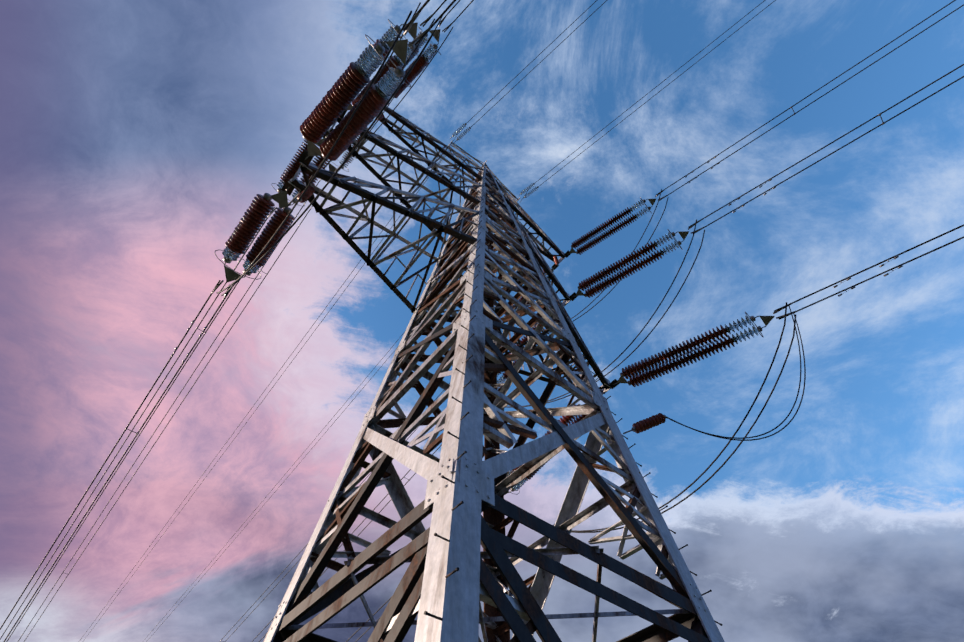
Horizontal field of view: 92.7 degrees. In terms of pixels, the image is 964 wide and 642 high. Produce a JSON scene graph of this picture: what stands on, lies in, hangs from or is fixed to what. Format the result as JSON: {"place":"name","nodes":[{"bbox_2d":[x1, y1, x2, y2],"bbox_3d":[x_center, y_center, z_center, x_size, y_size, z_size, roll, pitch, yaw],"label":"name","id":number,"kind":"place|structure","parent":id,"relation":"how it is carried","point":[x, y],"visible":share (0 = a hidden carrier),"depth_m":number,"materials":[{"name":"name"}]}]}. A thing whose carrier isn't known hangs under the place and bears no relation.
{"place":"outdoors","nodes":[
{"label":"outdoors","id":0,"kind":"place"},
{"bbox_2d":[0,0,963,641],"label":"sky","id":1,"kind":"structure","parent":0,"point":[137,136],"materials":[{"name":"blue"}]},
{"label":"ground","id":2,"kind":"structure","parent":0,"visible":0},
{"bbox_2d":[0,0,963,641],"bbox_3d":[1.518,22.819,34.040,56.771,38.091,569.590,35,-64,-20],"label":"transmission tower","id":3,"kind":"structure","parent":2,"relation":"on","point":[452,578],"depth_m":11.03,"materials":[{"name":"metal"}]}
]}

